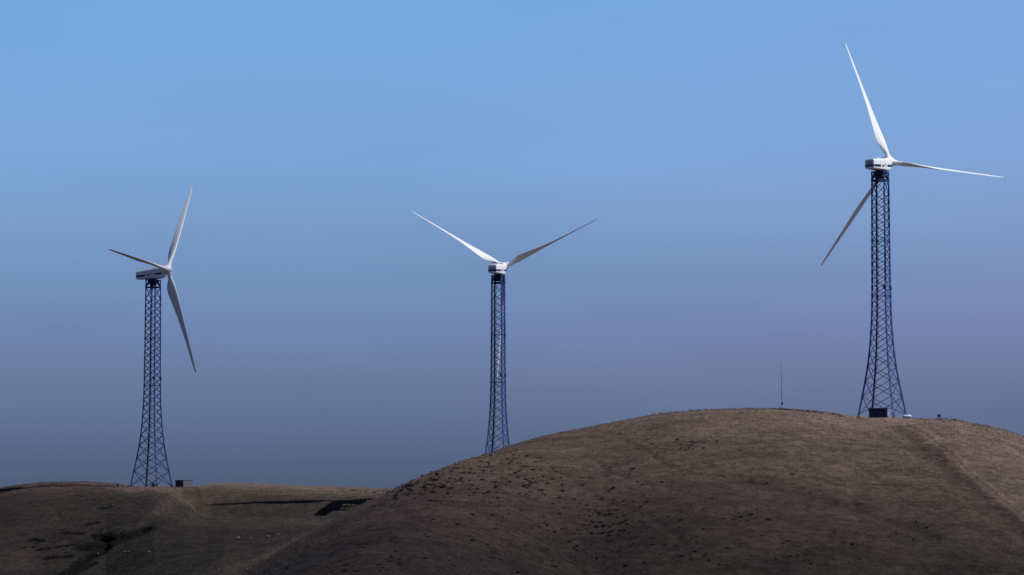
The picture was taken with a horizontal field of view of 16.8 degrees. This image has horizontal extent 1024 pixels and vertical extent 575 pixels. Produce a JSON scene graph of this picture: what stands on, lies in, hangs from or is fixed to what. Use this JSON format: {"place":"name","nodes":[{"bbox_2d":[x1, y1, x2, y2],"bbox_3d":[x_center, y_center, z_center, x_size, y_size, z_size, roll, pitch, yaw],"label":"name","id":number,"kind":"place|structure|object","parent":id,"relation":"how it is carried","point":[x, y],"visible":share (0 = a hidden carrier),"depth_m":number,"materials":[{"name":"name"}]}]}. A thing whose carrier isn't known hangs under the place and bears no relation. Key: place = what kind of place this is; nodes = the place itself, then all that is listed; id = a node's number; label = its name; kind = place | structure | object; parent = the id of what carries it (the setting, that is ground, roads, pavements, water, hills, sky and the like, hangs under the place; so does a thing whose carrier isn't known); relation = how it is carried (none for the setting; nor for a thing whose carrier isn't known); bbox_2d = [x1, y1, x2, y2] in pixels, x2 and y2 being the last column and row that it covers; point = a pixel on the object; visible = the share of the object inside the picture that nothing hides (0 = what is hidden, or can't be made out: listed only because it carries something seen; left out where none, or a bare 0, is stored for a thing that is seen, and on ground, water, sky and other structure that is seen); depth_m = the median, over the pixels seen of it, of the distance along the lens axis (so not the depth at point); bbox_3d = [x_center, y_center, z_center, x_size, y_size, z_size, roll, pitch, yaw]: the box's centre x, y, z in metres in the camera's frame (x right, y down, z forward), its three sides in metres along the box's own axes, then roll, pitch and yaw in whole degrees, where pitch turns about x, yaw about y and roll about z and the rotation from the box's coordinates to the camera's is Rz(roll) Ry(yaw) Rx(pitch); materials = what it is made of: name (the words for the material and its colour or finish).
{"place":"outdoors","nodes":[
{"label":"outdoors","id":0,"kind":"place"},
{"bbox_2d":[0,407,1023,574],"bbox_3d":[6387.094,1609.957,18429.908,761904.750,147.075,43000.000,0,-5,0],"label":"hills","id":1,"kind":"structure","parent":0,"point":[413,542],"depth_m":606.93,"materials":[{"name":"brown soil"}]},
{"bbox_2d":[109,187,195,486],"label":"wind turbine","id":2,"kind":"object","parent":1,"relation":"on","point":[153,275],"visible":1,"depth_m":813.27,"materials":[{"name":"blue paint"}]},
{"bbox_2d":[175,480,192,486],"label":"equipment cabin","id":3,"kind":"object","parent":1,"relation":"on","point":[183,483],"visible":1,"depth_m":810.56,"materials":[{"name":"metal"}]},
{"bbox_2d":[412,211,596,452],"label":"wind turbine","id":4,"kind":"object","parent":1,"relation":"on","point":[498,269],"visible":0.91,"depth_m":802.25,"materials":[{"name":"blue paint"}]},
{"bbox_2d":[781,376,782,408],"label":"instrument mast","id":5,"kind":"object","parent":1,"relation":"on","point":[781,395],"visible":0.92,"depth_m":692.82,"materials":[{"name":"metal"}]},
{"bbox_2d":[868,408,890,417],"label":"equipment shed","id":6,"kind":"structure","parent":1,"relation":"on","point":[878,412],"depth_m":684.46,"materials":[{"name":"metal"}]},
{"bbox_2d":[876,410,881,416],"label":"door","id":7,"kind":"structure","parent":6,"relation":"in","point":[878,412],"depth_m":684.39,"materials":[{"name":"metal"}]},
{"bbox_2d":[821,43,999,418],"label":"wind turbine","id":8,"kind":"object","parent":1,"relation":"on","point":[881,167],"visible":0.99,"depth_m":688.21,"materials":[{"name":"blue paint"}]},
{"bbox_2d":[0,0,1023,488],"label":"sky","id":9,"kind":"structure","parent":0,"point":[718,150],"materials":[{"name":"blue"}]}
]}

